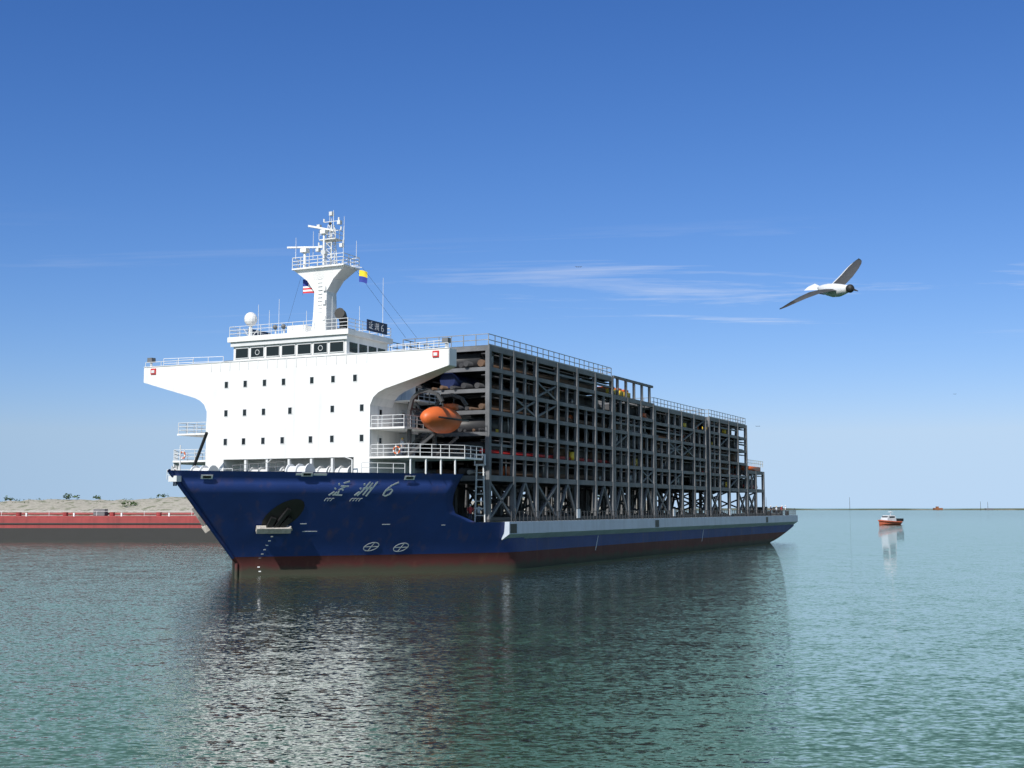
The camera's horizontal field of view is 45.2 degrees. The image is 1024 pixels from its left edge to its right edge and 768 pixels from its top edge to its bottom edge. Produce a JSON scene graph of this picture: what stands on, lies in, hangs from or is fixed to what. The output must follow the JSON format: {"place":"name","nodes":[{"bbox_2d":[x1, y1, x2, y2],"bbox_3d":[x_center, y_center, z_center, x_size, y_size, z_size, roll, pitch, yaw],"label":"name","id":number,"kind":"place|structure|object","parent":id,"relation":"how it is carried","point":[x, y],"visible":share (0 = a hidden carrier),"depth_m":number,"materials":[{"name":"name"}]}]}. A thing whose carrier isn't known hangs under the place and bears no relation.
{"place":"outdoors","nodes":[
{"label":"outdoors","id":0,"kind":"place"},
{"bbox_2d":[171,432,404,472],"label":"ship foredeck gear","id":1,"kind":"object","parent":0,"point":[308,467],"visible":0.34,"depth_m":116.47,"materials":[{"name":"white metal"}]},
{"bbox_2d":[0,497,646,515],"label":"sandy shore","id":2,"kind":"structure","parent":0,"point":[173,505],"depth_m":355.72,"materials":[{"name":"beige sand"}]},
{"bbox_2d":[2,493,599,509],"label":"scrub vegetation","id":3,"kind":"object","parent":2,"relation":"on","point":[68,496],"visible":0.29,"depth_m":367.77,"materials":[{"name":"green plant"}]},
{"bbox_2d":[173,388,482,473],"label":"deck railings","id":4,"kind":"object","parent":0,"point":[402,428],"visible":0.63,"depth_m":117.11,"materials":[{"name":"white metal"}]},
{"bbox_2d":[407,389,467,455],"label":"ship davits","id":5,"kind":"object","parent":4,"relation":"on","point":[434,435],"visible":0.88,"depth_m":114.91,"materials":[{"name":"grey metal"}]},
{"bbox_2d":[420,404,468,433],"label":"lifeboat","id":6,"kind":"object","parent":5,"relation":"hanging from","point":[446,418],"visible":1,"depth_m":114.65,"materials":[{"name":"orange plastic"}]},
{"bbox_2d":[0,508,1023,767],"bbox_3d":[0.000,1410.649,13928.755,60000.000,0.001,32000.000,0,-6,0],"label":"water","id":7,"kind":"structure","parent":0,"point":[836,638],"depth_m":50.61,"materials":[{"name":"teal liquid"}]},
{"bbox_2d":[0,509,217,540],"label":"red barge","id":8,"kind":"object","parent":7,"relation":"on","point":[100,525],"visible":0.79,"depth_m":231.42,"materials":[{"name":"metal"}]},
{"bbox_2d":[169,470,793,575],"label":"ship hull","id":9,"kind":"object","parent":7,"relation":"on","point":[431,528],"visible":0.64,"depth_m":114.79,"materials":[{"name":"blue metal"}]},
{"bbox_2d":[167,469,237,575],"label":"bow stem","id":10,"kind":"object","parent":9,"relation":"attached to","point":[202,516],"visible":0.97,"depth_m":108.06,"materials":[{"name":"metal"}]},
{"bbox_2d":[192,499,304,533],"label":"anchors","id":11,"kind":"object","parent":9,"relation":"attached to","point":[280,518],"visible":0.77,"depth_m":110.22,"materials":[{"name":"black metal"}]},
{"bbox_2d":[168,472,414,571],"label":"hull markings","id":12,"kind":"object","parent":9,"relation":"attached to","point":[175,479],"visible":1,"depth_m":111.78,"materials":[{"name":"white paint"}]},
{"bbox_2d":[144,305,456,472],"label":"ship superstructure","id":13,"kind":"object","parent":9,"relation":"on","point":[303,394],"visible":0.98,"depth_m":119.08,"materials":[{"name":"white metal"}]},
{"bbox_2d":[285,210,416,337],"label":"ship mast","id":14,"kind":"object","parent":13,"relation":"on","point":[325,280],"visible":0.96,"depth_m":124.95,"materials":[{"name":"white metal"}]},
{"bbox_2d":[303,270,366,292],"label":"flags","id":15,"kind":"object","parent":14,"relation":"hanging from","point":[307,288],"visible":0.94,"depth_m":126.27},
{"bbox_2d":[173,438,785,521],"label":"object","id":16,"kind":"object","parent":9,"relation":"on","point":[402,444],"visible":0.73,"depth_m":120.41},
{"bbox_2d":[224,333,764,521],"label":"cargo rack frames","id":17,"kind":"structure","parent":9,"relation":"on","point":[545,493],"depth_m":147.43,"materials":[{"name":"grey metal"}]},
{"bbox_2d":[415,345,760,488],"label":"cargo","id":18,"kind":"object","parent":17,"relation":"attached to","point":[458,381],"visible":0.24,"depth_m":138.08},
{"bbox_2d":[502,515,797,549],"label":"ship sponson","id":19,"kind":"object","parent":9,"relation":"attached to","point":[536,529],"visible":0.56,"depth_m":152.18,"materials":[{"name":"grey metal"}]},
{"bbox_2d":[878,512,903,524],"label":"small boat","id":20,"kind":"object","parent":7,"relation":"on","point":[890,519],"visible":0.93,"depth_m":446.05,"materials":[{"name":"orange"}]},
{"bbox_2d":[0,0,1023,507],"label":"sky","id":21,"kind":"structure","parent":0,"point":[704,165],"materials":[{"name":"blue"}]},
{"bbox_2d":[503,507,795,521],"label":"ship deck fittings","id":22,"kind":"object","parent":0,"point":[777,512],"visible":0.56,"depth_m":166.21,"materials":[{"name":"metal"}]},
{"bbox_2d":[780,258,861,308],"bbox_3d":[2.911,-0.959,11.533,0.861,0.563,0.569,0,-6,0],"label":"gull","id":23,"kind":"object","parent":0,"point":[837,287],"visible":1,"depth_m":11.45,"materials":[{"name":"white"}]},
{"bbox_2d":[684,508,1023,509],"bbox_3d":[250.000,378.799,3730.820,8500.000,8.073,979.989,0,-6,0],"label":"distant shoreline","id":24,"kind":"structure","parent":0,"point":[889,509],"depth_m":3421.05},
{"bbox_2d":[849,497,993,509],"bbox_3d":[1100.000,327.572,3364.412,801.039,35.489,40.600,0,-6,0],"label":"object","id":25,"kind":"object","parent":24,"relation":"on","point":[937,508],"visible":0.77,"depth_m":3342.89,"materials":[{"name":"metal"}]}
]}

